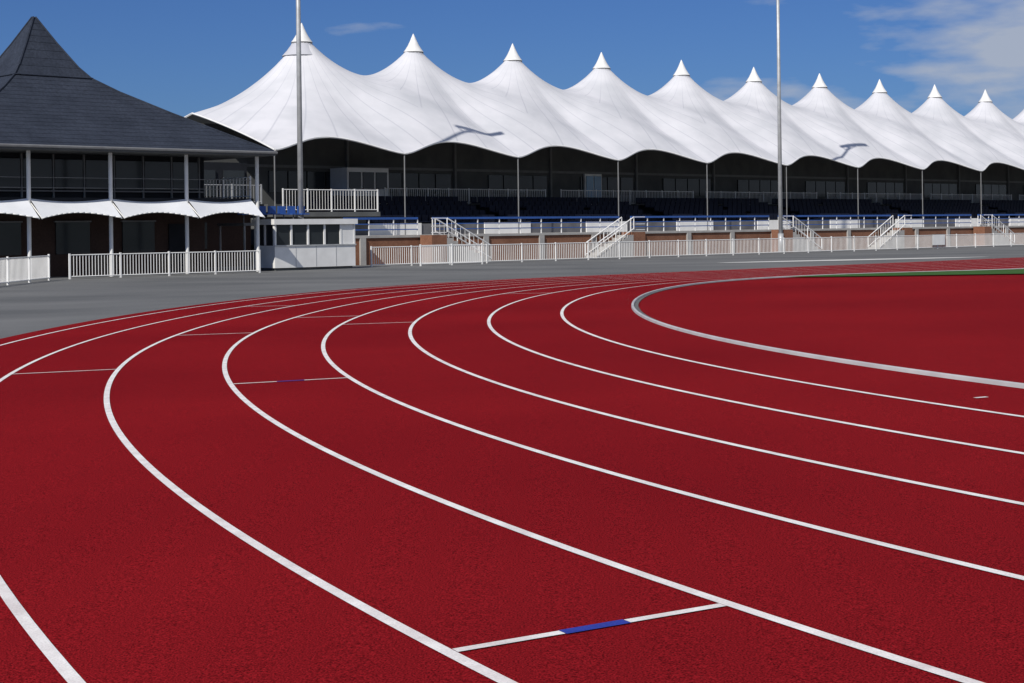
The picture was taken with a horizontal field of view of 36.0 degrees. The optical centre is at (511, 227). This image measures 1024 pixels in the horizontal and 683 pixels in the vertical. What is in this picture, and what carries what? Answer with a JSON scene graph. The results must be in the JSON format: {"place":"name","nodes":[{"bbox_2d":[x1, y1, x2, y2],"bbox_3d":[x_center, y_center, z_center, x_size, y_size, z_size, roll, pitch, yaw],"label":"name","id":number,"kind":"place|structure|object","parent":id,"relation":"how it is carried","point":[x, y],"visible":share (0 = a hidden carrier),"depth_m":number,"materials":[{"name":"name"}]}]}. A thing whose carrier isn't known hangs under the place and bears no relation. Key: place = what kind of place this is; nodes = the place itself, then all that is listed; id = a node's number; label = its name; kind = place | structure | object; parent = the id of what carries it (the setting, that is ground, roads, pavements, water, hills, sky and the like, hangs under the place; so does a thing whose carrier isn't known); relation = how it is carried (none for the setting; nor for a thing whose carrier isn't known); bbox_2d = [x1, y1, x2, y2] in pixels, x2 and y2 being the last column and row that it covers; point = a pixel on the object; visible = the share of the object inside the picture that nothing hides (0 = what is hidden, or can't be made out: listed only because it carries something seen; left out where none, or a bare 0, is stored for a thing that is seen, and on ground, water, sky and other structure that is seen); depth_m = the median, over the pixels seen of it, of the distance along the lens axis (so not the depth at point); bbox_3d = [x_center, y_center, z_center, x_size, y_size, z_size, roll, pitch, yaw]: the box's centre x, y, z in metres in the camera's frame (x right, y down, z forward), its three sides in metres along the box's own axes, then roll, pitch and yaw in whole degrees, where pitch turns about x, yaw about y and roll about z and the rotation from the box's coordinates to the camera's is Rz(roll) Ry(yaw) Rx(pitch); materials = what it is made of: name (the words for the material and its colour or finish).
{"place":"outdoors","nodes":[
{"label":"outdoors","id":0,"kind":"place"},
{"bbox_2d":[0,257,1023,682],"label":"running track","id":1,"kind":"structure","parent":0,"point":[120,561],"depth_m":8.75,"materials":[{"name":"red rubber"}]},
{"bbox_2d":[0,258,1023,682],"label":"lane markings","id":2,"kind":"object","parent":1,"relation":"on","point":[56,658],"visible":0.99,"depth_m":8.04,"materials":[{"name":"white paint"}]},
{"bbox_2d":[631,268,1023,388],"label":"track kerb","id":3,"kind":"structure","parent":1,"relation":"on","point":[635,307],"depth_m":17.50,"materials":[{"name":"metal"}]},
{"bbox_2d":[0,245,1023,338],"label":"asphalt apron","id":4,"kind":"object","parent":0,"point":[36,305],"visible":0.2,"depth_m":57.51,"materials":[{"name":"grey asphalt"}]},
{"bbox_2d":[0,254,49,284],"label":"perimeter fence","id":5,"kind":"object","parent":4,"relation":"on","point":[43,271],"visible":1,"depth_m":55.97,"materials":[{"name":"white metal"}]},
{"bbox_2d":[0,16,277,277],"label":"pavilion","id":6,"kind":"structure","parent":4,"relation":"on","point":[89,164],"depth_m":65.14,"materials":[{"name":"grey tile"}]},
{"bbox_2d":[68,250,260,278],"bbox_3d":[-13.705,1.422,62.955,8.664,0.985,0.064,-1,0,-43],"label":"perimeter fence","id":7,"kind":"object","parent":4,"relation":"on","point":[168,273],"visible":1,"depth_m":62.74,"materials":[{"name":"white metal"}]},
{"bbox_2d":[204,162,263,266],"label":"link building","id":8,"kind":"structure","parent":4,"relation":"on","point":[231,238],"depth_m":78.46,"materials":[{"name":"brick"}]},
{"bbox_2d":[217,206,357,270],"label":"timing booth","id":9,"kind":"object","parent":4,"relation":"on","point":[299,244],"visible":0.91,"depth_m":70.20,"materials":[{"name":"white paint"}]},
{"bbox_2d":[296,0,303,218],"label":"floodlight mast","id":10,"kind":"object","parent":4,"relation":"on","point":[299,114],"visible":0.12,"depth_m":74.04,"materials":[{"name":"metal"}]},
{"bbox_2d":[419,243,482,265],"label":"crowd barrier","id":11,"kind":"object","parent":4,"relation":"on","point":[481,262],"visible":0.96,"depth_m":75.76,"materials":[{"name":"white metal"}]},
{"bbox_2d":[185,23,1023,264],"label":"grandstand","id":12,"kind":"object","parent":4,"relation":"on","point":[413,145],"visible":0.94,"depth_m":99.93,"materials":[{"name":"white fabric"}]},
{"bbox_2d":[370,233,1023,266],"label":"perimeter fence","id":13,"kind":"object","parent":4,"relation":"on","point":[984,240],"visible":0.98,"depth_m":90.03,"materials":[{"name":"white metal"}]},
{"bbox_2d":[776,0,786,252],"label":"floodlight mast","id":14,"kind":"object","parent":4,"relation":"on","point":[780,222],"visible":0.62,"depth_m":99.08,"materials":[{"name":"metal"}]},
{"bbox_2d":[722,257,965,262],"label":"pale paving","id":15,"kind":"structure","parent":4,"relation":"on","point":[845,259],"depth_m":76.18,"materials":[{"name":"grey concrete"}]},
{"bbox_2d":[932,234,944,248],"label":"notice board","id":16,"kind":"object","parent":4,"relation":"on","point":[938,239],"visible":1,"depth_m":106.94,"materials":[{"name":"white paint"}]},
{"bbox_2d":[0,0,1023,118],"label":"sky","id":17,"kind":"structure","parent":0,"point":[179,57],"materials":[{"name":"blue"}]},
{"bbox_2d":[639,274,1023,382],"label":"infield surface","id":18,"kind":"object","parent":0,"point":[971,325],"visible":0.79,"depth_m":23.76,"materials":[{"name":"red rubber"}]},
{"bbox_2d":[792,269,1023,276],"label":"grass infield","id":19,"kind":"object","parent":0,"point":[1012,271],"depth_m":45.49,"materials":[{"name":"green plant"}]}
]}

